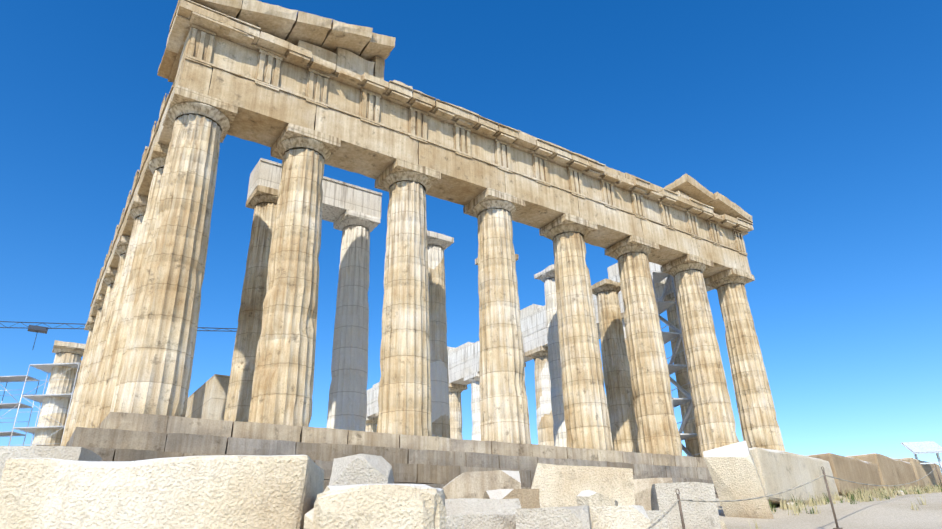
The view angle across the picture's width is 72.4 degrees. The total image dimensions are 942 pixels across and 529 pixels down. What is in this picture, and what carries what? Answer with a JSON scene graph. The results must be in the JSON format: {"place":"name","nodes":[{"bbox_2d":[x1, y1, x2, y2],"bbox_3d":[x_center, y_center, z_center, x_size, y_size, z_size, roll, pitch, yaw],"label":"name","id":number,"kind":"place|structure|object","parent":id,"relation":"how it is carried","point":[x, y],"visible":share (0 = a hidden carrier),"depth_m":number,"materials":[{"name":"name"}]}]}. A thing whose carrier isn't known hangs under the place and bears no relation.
{"place":"outdoors","nodes":[
{"label":"outdoors","id":0,"kind":"place"},
{"bbox_2d":[0,375,38,445],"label":"scaffold","id":1,"kind":"object","parent":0,"point":[18,378],"visible":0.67,"depth_m":46.71,"materials":[{"name":"metal"}]},
{"bbox_2d":[0,321,236,349],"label":"crane jib","id":2,"kind":"object","parent":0,"point":[36,328],"visible":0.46,"depth_m":70.29,"materials":[{"name":"grey metal"}]},
{"bbox_2d":[185,374,229,419],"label":"cella wall","id":3,"kind":"structure","parent":0,"point":[207,399],"depth_m":27.88,"materials":[{"name":"stone"}]},
{"bbox_2d":[0,0,941,472],"label":"sky","id":4,"kind":"structure","parent":0,"point":[821,120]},
{"bbox_2d":[475,254,518,264],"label":"pronaos column abacus","id":5,"kind":"object","parent":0,"point":[516,258],"visible":0.08,"depth_m":34.60,"materials":[{"name":"beige stone"}]},
{"bbox_2d":[716,491,941,528],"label":"ground","id":6,"kind":"structure","parent":0,"point":[896,512],"depth_m":12.18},
{"bbox_2d":[0,446,102,481],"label":"stone block","id":7,"kind":"structure","parent":6,"relation":"on","point":[63,453],"depth_m":9.49,"materials":[{"name":"beige stone"}]},
{"bbox_2d":[0,455,323,528],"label":"block","id":8,"kind":"object","parent":6,"relation":"on","point":[237,492],"depth_m":5.73,"materials":[{"name":"stone"}]},
{"bbox_2d":[329,454,393,485],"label":"stone block","id":9,"kind":"structure","parent":6,"relation":"on","point":[356,469],"depth_m":7.48,"materials":[{"name":"white stone"}]},
{"bbox_2d":[304,484,445,528],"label":"block","id":10,"kind":"object","parent":6,"relation":"on","point":[389,506],"depth_m":5.37,"materials":[{"name":"stone"}]},
{"bbox_2d":[445,515,464,528],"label":"stone block","id":11,"kind":"structure","parent":6,"relation":"on","point":[455,522],"depth_m":6.74,"materials":[{"name":"beige stone"}]},
{"bbox_2d":[442,470,520,498],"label":"stone block","id":12,"kind":"structure","parent":6,"relation":"on","point":[476,484],"depth_m":12.33,"materials":[{"name":"stone"}]},
{"bbox_2d":[445,498,520,528],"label":"stone block","id":13,"kind":"structure","parent":6,"relation":"on","point":[488,513],"depth_m":8.08,"materials":[{"name":"beige stone"}]},
{"bbox_2d":[483,489,539,508],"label":"stone block","id":14,"kind":"structure","parent":6,"relation":"on","point":[529,499],"depth_m":9.71,"materials":[{"name":"beige stone"}]},
{"bbox_2d":[323,480,718,497],"bbox_3d":[-15.640,22.113,49.154,34.021,3.011,72.687,14,-29,-31],"label":"foundation","id":15,"kind":"object","parent":6,"relation":"on","point":[326,484],"depth_m":18.93,"materials":[{"name":"stone"}]},
{"bbox_2d":[9,363,80,445],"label":"scaffolding","id":16,"kind":"object","parent":15,"relation":"on","point":[47,368],"visible":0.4,"depth_m":40.97,"materials":[{"name":"silver metal"}]},
{"bbox_2d":[31,347,83,445],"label":"column","id":17,"kind":"structure","parent":15,"relation":"on","point":[55,407],"depth_m":41.18,"materials":[{"name":"stone"}]},
{"bbox_2d":[52,340,85,354],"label":"rebuilt column abacus","id":18,"kind":"object","parent":17,"relation":"on","point":[57,343],"visible":0.5,"depth_m":42.33,"materials":[{"name":"beige stone"}]},
{"bbox_2d":[36,445,716,493],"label":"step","id":19,"kind":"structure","parent":15,"relation":"on","point":[419,473],"depth_m":18.81,"materials":[{"name":"stone"}]},
{"bbox_2d":[66,427,711,479],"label":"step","id":20,"kind":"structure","parent":19,"relation":"on","point":[182,443],"depth_m":18.27,"materials":[{"name":"stone"}]},
{"bbox_2d":[97,412,707,467],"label":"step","id":21,"kind":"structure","parent":20,"relation":"on","point":[166,424],"depth_m":19.85,"materials":[{"name":"stone"}]},
{"bbox_2d":[60,324,93,445],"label":"column","id":22,"kind":"structure","parent":21,"relation":"on","point":[89,327],"depth_m":38.53,"materials":[{"name":"stone"}]},
{"bbox_2d":[84,316,95,329],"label":"column abacus","id":23,"kind":"object","parent":22,"relation":"on","point":[90,320],"visible":0.19,"depth_m":39.66,"materials":[{"name":"beige stone"}]},
{"bbox_2d":[64,302,103,445],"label":"column","id":24,"kind":"structure","parent":21,"relation":"on","point":[98,306],"depth_m":35.27,"materials":[{"name":"stone"}]},
{"bbox_2d":[92,294,104,309],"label":"column abacus","id":25,"kind":"object","parent":24,"relation":"on","point":[100,298],"visible":0.19,"depth_m":36.44,"materials":[{"name":"beige stone"}]},
{"bbox_2d":[71,276,115,435],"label":"column","id":26,"kind":"structure","parent":21,"relation":"on","point":[107,281],"depth_m":31.99,"materials":[{"name":"stone"}]},
{"bbox_2d":[102,267,116,285],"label":"column abacus","id":27,"kind":"object","parent":26,"relation":"on","point":[110,271],"visible":0.23,"depth_m":33.23,"materials":[{"name":"beige stone"}]},
{"bbox_2d":[80,245,127,427],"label":"column","id":28,"kind":"structure","parent":21,"relation":"on","point":[120,250],"depth_m":28.53,"materials":[{"name":"stone"}]},
{"bbox_2d":[113,235,130,256],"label":"column abacus","id":29,"kind":"object","parent":28,"relation":"on","point":[123,240],"visible":0.21,"depth_m":30.02,"materials":[{"name":"beige stone"}]},
{"bbox_2d":[86,206,146,427],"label":"column","id":30,"kind":"structure","parent":21,"relation":"on","point":[101,379],"depth_m":25.16,"materials":[{"name":"stone"}]},
{"bbox_2d":[127,194,147,220],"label":"column abacus","id":31,"kind":"object","parent":30,"relation":"on","point":[139,200],"visible":0.12,"depth_m":26.80,"materials":[{"name":"beige stone"}]},
{"bbox_2d":[95,156,166,427],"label":"column","id":32,"kind":"structure","parent":21,"relation":"on","point":[144,241],"depth_m":21.86,"materials":[{"name":"stone"}]},
{"bbox_2d":[144,142,168,176],"bbox_3d":[-11.229,-3.753,24.606,1.965,0.356,1.964,14,-29,-31],"label":"column abacus","id":33,"kind":"object","parent":32,"relation":"on","point":[159,150],"visible":0.17,"depth_m":23.59,"materials":[{"name":"beige stone"}]},
{"bbox_2d":[89,0,248,316],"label":"entablature","id":34,"kind":"object","parent":32,"relation":"on","point":[167,69],"visible":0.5,"depth_m":24.02,"materials":[{"name":"stone"}]},
{"bbox_2d":[169,0,412,90],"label":"pediment","id":35,"kind":"structure","parent":34,"relation":"on","point":[360,50],"depth_m":24.91,"materials":[{"name":"stone"}]},
{"bbox_2d":[110,102,229,416],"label":"column","id":36,"kind":"structure","parent":21,"relation":"on","point":[154,373],"depth_m":18.76,"materials":[{"name":"stone"}]},
{"bbox_2d":[162,85,238,142],"bbox_3d":[-9.179,-5.059,21.846,1.986,0.361,1.981,14,-29,-31],"label":"column capital","id":37,"kind":"object","parent":36,"relation":"on","point":[229,111],"visible":0.44,"depth_m":21.22,"materials":[{"name":"beige stone"}]},
{"bbox_2d":[248,137,330,426],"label":"column","id":38,"kind":"structure","parent":21,"relation":"on","point":[282,385],"depth_m":20.72,"materials":[{"name":"stone"}]},
{"bbox_2d":[270,123,340,161],"bbox_3d":[-6.125,-4.303,23.756,1.968,0.359,1.969,14,-29,-31],"label":"column capital","id":39,"kind":"object","parent":38,"relation":"on","point":[330,142],"visible":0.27,"depth_m":23.15,"materials":[{"name":"beige stone"}]},
{"bbox_2d":[365,421,377,431],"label":"column","id":40,"kind":"structure","parent":21,"relation":"on","point":[371,426],"depth_m":70.93,"materials":[{"name":"stone"}]},
{"bbox_2d":[366,417,377,420],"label":"column abacus","id":41,"kind":"object","parent":40,"relation":"on","point":[371,419],"visible":0.23,"depth_m":70.92,"materials":[{"name":"beige stone"}]},
{"bbox_2d":[376,171,431,435],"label":"column","id":42,"kind":"structure","parent":21,"relation":"on","point":[404,401],"depth_m":22.93,"materials":[{"name":"stone"}]},
{"bbox_2d":[375,157,440,191],"bbox_3d":[-2.560,-3.417,25.985,1.964,0.358,1.967,14,-29,-31],"label":"column abacus","id":43,"kind":"object","parent":42,"relation":"on","point":[399,164],"visible":0.5,"depth_m":25.40,"materials":[{"name":"beige stone"}]},
{"bbox_2d":[448,388,462,439],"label":"column","id":44,"kind":"structure","parent":21,"relation":"on","point":[455,407],"depth_m":57.37,"materials":[{"name":"stone"}]},
{"bbox_2d":[449,383,467,389],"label":"column abacus","id":45,"kind":"object","parent":44,"relation":"on","point":[452,385],"visible":0.5,"depth_m":58.16,"materials":[{"name":"beige stone"}]},
{"bbox_2d":[468,377,480,440],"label":"column","id":46,"kind":"structure","parent":21,"relation":"on","point":[475,409],"depth_m":54.02,"materials":[{"name":"stone"}]},
{"bbox_2d":[464,372,478,381],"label":"column abacus","id":47,"kind":"object","parent":46,"relation":"on","point":[472,375],"visible":0.29,"depth_m":55.01,"materials":[{"name":"white stone"}]},
{"bbox_2d":[472,199,530,443],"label":"column","id":48,"kind":"structure","parent":21,"relation":"on","point":[504,411],"depth_m":25.18,"materials":[{"name":"stone"}]},
{"bbox_2d":[463,187,524,216],"bbox_3d":[1.005,-2.535,28.215,1.963,0.357,1.962,14,-29,-31],"label":"column abacus","id":49,"kind":"object","parent":48,"relation":"on","point":[488,193],"visible":0.35,"depth_m":27.58,"materials":[{"name":"beige stone"}]},
{"bbox_2d":[531,351,553,445],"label":"column","id":50,"kind":"structure","parent":21,"relation":"on","point":[544,417],"depth_m":47.16,"materials":[{"name":"stone"}]},
{"bbox_2d":[525,346,547,357],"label":"column abacus","id":51,"kind":"object","parent":50,"relation":"on","point":[529,353],"visible":0.4,"depth_m":48.47,"materials":[{"name":"beige stone"}]},
{"bbox_2d":[548,224,612,449],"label":"column","id":52,"kind":"structure","parent":21,"relation":"on","point":[587,419],"depth_m":27.43,"materials":[{"name":"stone"}]},
{"bbox_2d":[539,213,597,239],"bbox_3d":[4.567,-1.651,30.442,1.962,0.356,1.963,14,-29,-31],"label":"column abacus","id":53,"kind":"object","parent":52,"relation":"on","point":[567,218],"visible":0.52,"depth_m":29.83,"materials":[{"name":"beige stone"}]},
{"bbox_2d":[622,319,630,379],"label":"column","id":54,"kind":"structure","parent":21,"relation":"on","point":[625,339],"depth_m":41.73,"materials":[{"name":"stone"}]},
{"bbox_2d":[613,244,681,455],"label":"column","id":55,"kind":"structure","parent":21,"relation":"on","point":[657,431],"depth_m":29.72,"materials":[{"name":"stone"}]},
{"bbox_2d":[604,235,659,257],"bbox_3d":[8.134,-0.764,32.675,1.965,0.357,1.969,14,-29,-31],"label":"column abacus","id":56,"kind":"object","parent":55,"relation":"on","point":[634,239],"visible":0.42,"depth_m":32.06,"materials":[{"name":"beige stone"}]},
{"bbox_2d":[650,271,699,456],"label":"stair tower","id":57,"kind":"structure","parent":21,"relation":"on","point":[659,277],"depth_m":37.32,"materials":[{"name":"grey metal"}]},
{"bbox_2d":[666,298,700,456],"bbox_3d":[12.851,6.937,37.443,1.911,10.078,1.911,14,-29,-31],"label":"scaffolding","id":58,"kind":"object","parent":21,"relation":"on","point":[692,443],"visible":0.27,"depth_m":37.03,"materials":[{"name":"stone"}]},
{"bbox_2d":[366,262,713,417],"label":"entablature","id":59,"kind":"object","parent":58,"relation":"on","point":[463,362],"visible":0.21,"depth_m":50.40,"materials":[{"name":"stone"}]},
{"bbox_2d":[166,0,753,278],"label":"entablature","id":60,"kind":"structure","parent":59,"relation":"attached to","point":[272,86],"depth_m":26.36,"materials":[{"name":"stone"}]},
{"bbox_2d":[518,130,696,200],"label":"cornice blocks","id":61,"kind":"structure","parent":60,"relation":"on","point":[655,188],"depth_m":33.08,"materials":[{"name":"stone"}]},
{"bbox_2d":[664,174,752,222],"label":"pediment","id":62,"kind":"structure","parent":60,"relation":"on","point":[691,187],"depth_m":36.76,"materials":[{"name":"stone"}]},
{"bbox_2d":[367,263,618,392],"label":"top blocks","id":63,"kind":"structure","parent":59,"relation":"on","point":[532,309],"depth_m":50.48,"materials":[{"name":"stone"}]},
{"bbox_2d":[657,291,677,303],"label":"column abacus","id":64,"kind":"object","parent":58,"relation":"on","point":[669,296],"visible":0.08,"depth_m":38.95,"materials":[{"name":"beige stone"}]},
{"bbox_2d":[669,262,738,457],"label":"column","id":65,"kind":"structure","parent":21,"relation":"on","point":[714,418],"depth_m":32.10,"materials":[{"name":"stone"}]},
{"bbox_2d":[661,254,713,275],"bbox_3d":[11.697,0.120,34.905,1.964,0.356,1.966,14,-29,-31],"label":"column abacus","id":66,"kind":"object","parent":65,"relation":"on","point":[690,258],"visible":0.58,"depth_m":34.34,"materials":[{"name":"beige stone"}]},
{"bbox_2d":[712,276,784,450],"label":"column","id":67,"kind":"structure","parent":21,"relation":"on","point":[760,427],"depth_m":34.07,"materials":[{"name":"stone"}]},
{"bbox_2d":[704,268,754,288],"bbox_3d":[14.747,0.880,36.812,1.987,0.362,1.986,14,-29,-31],"label":"column abacus","id":68,"kind":"object","parent":67,"relation":"on","point":[711,280],"visible":0.52,"depth_m":36.22,"materials":[{"name":"beige stone"}]},
{"bbox_2d":[515,505,591,528],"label":"stone block","id":69,"kind":"structure","parent":6,"relation":"on","point":[574,517],"depth_m":7.48,"materials":[{"name":"beige stone"}]},
{"bbox_2d":[531,463,634,507],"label":"stone block","id":70,"kind":"structure","parent":6,"relation":"on","point":[560,485],"depth_m":10.89,"materials":[{"name":"stone"}]},
{"bbox_2d":[576,490,617,506],"bbox_3d":[1.861,3.691,9.369,0.568,0.780,0.524,-8,-25,14],"label":"rubble","id":71,"kind":"object","parent":6,"relation":"on","point":[589,498],"visible":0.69,"depth_m":9.26,"materials":[{"name":"stone"}]},
{"bbox_2d":[589,505,650,528],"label":"stone block","id":72,"kind":"structure","parent":6,"relation":"on","point":[622,517],"depth_m":7.86,"materials":[{"name":"stone"}]},
{"bbox_2d":[633,478,672,510],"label":"stone block","id":73,"kind":"structure","parent":6,"relation":"on","point":[642,490],"depth_m":12.32,"materials":[{"name":"stone"}]},
{"bbox_2d":[646,510,668,528],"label":"stone block","id":74,"kind":"structure","parent":6,"relation":"on","point":[654,516],"depth_m":8.32,"materials":[{"name":"beige stone"}]},
{"bbox_2d":[651,482,720,528],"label":"white block","id":75,"kind":"object","parent":6,"relation":"on","point":[700,515],"depth_m":10.16,"materials":[{"name":"white stone"}]},
{"bbox_2d":[720,520,726,528],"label":"chip","id":76,"kind":"object","parent":6,"relation":"on","point":[723,525],"visible":0.4,"depth_m":11.11,"materials":[{"name":"stone"}]},
{"bbox_2d":[703,441,773,518],"bbox_3d":[5.420,4.514,12.989,0.876,1.710,0.727,-21,-23,19],"label":"stone block","id":77,"kind":"object","parent":6,"relation":"on","point":[733,471],"visible":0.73,"depth_m":12.76,"materials":[{"name":"stone"}]},
{"bbox_2d":[749,447,838,505],"bbox_3d":[7.519,5.215,15.553,4.622,1.190,1.028,21,-33,-40],"label":"row block","id":78,"kind":"object","parent":6,"relation":"on","point":[779,471],"depth_m":14.78,"materials":[{"name":"stone"}]},
{"bbox_2d":[675,463,941,528],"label":"fence posts","id":79,"kind":"object","parent":6,"relation":"on","point":[683,523],"visible":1,"depth_m":10.38,"materials":[{"name":"grey metal"}]},
{"bbox_2d":[647,467,938,528],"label":"fence rope","id":80,"kind":"object","parent":79,"relation":"attached to","point":[663,516],"visible":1,"depth_m":9.50,"materials":[{"name":"grey fabric"}]},
{"bbox_2d":[720,483,941,528],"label":"dry grass","id":81,"kind":"structure","parent":6,"relation":"on","point":[784,505],"depth_m":15.64,"materials":[{"name":"beige plant"}]},
{"bbox_2d":[807,453,881,495],"bbox_3d":[10.716,6.178,18.586,4.088,1.056,1.014,21,-33,-40],"label":"row block","id":82,"kind":"object","parent":6,"relation":"on","point":[852,469],"depth_m":17.77,"materials":[{"name":"beige stone"}]},
{"bbox_2d":[769,482,941,513],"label":"green grass","id":83,"kind":"structure","parent":6,"relation":"on","point":[842,501],"depth_m":15.13,"materials":[{"name":"green plant"}]},
{"bbox_2d":[845,453,918,491],"bbox_3d":[13.785,7.088,21.504,4.264,1.165,1.019,21,-33,-40],"label":"row block","id":84,"kind":"object","parent":6,"relation":"on","point":[893,471],"depth_m":20.57,"materials":[{"name":"beige stone"}]},
{"bbox_2d":[900,457,941,488],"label":"row block","id":85,"kind":"object","parent":6,"relation":"on","point":[922,471],"depth_m":23.53,"materials":[{"name":"beige stone"}]},
{"bbox_2d":[900,441,941,471],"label":"info lectern","id":86,"kind":"object","parent":6,"relation":"on","point":[924,447],"visible":0.77,"depth_m":23.66,"materials":[{"name":"white metal"}]},
{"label":"cella platform","id":87,"kind":"structure","parent":0,"visible":0},
{"bbox_2d":[224,195,278,421],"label":"column","id":88,"kind":"structure","parent":87,"relation":"on","point":[239,393],"depth_m":25.57,"materials":[{"name":"stone"}]},
{"bbox_2d":[246,185,278,208],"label":"pronaos column abacus","id":89,"kind":"object","parent":88,"relation":"on","point":[261,190],"visible":0.19,"depth_m":27.60,"materials":[{"name":"beige stone"}]},
{"bbox_2d":[247,158,381,222],"bbox_3d":[-7.108,-3.135,29.769,5.850,1.360,1.550,14,-29,-31],"label":"architrave","id":90,"kind":"object","parent":88,"relation":"on","point":[340,198],"visible":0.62,"depth_m":29.59,"materials":[{"name":"stone"}]},
{"bbox_2d":[327,218,373,431],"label":"column","id":91,"kind":"structure","parent":87,"relation":"on","point":[347,406],"depth_m":27.70,"materials":[{"name":"stone"}]},
{"bbox_2d":[333,209,379,230],"bbox_3d":[-5.419,-1.953,30.499,1.704,0.309,1.703,14,-29,-31],"label":"pronaos column abacus","id":92,"kind":"object","parent":91,"relation":"on","point":[373,220],"visible":0.48,"depth_m":29.95,"materials":[{"name":"beige stone"}]},
{"bbox_2d":[427,238,449,437],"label":"column","id":93,"kind":"structure","parent":87,"relation":"on","point":[439,382],"depth_m":29.94,"materials":[{"name":"stone"}]},
{"bbox_2d":[427,230,453,249],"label":"pronaos column abacus","id":94,"kind":"object","parent":93,"relation":"on","point":[449,240],"visible":0.21,"depth_m":32.08,"materials":[{"name":"white stone"}]},
{"bbox_2d":[540,271,566,446],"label":"column","id":95,"kind":"structure","parent":87,"relation":"on","point":[558,410],"depth_m":34.35,"materials":[{"name":"stone"}]},
{"bbox_2d":[534,264,554,279],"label":"pronaos column abacus","id":96,"kind":"object","parent":95,"relation":"on","point":[550,268],"visible":0.25,"depth_m":36.39,"materials":[{"name":"white stone"}]},
{"bbox_2d":[593,285,639,452],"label":"column","id":97,"kind":"structure","parent":87,"relation":"on","point":[619,396],"depth_m":36.34,"materials":[{"name":"stone"}]},
{"bbox_2d":[591,278,620,294],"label":"pronaos column abacus","id":98,"kind":"object","parent":97,"relation":"on","point":[604,282],"visible":0.35,"depth_m":38.33,"materials":[{"name":"beige stone"}]}
]}

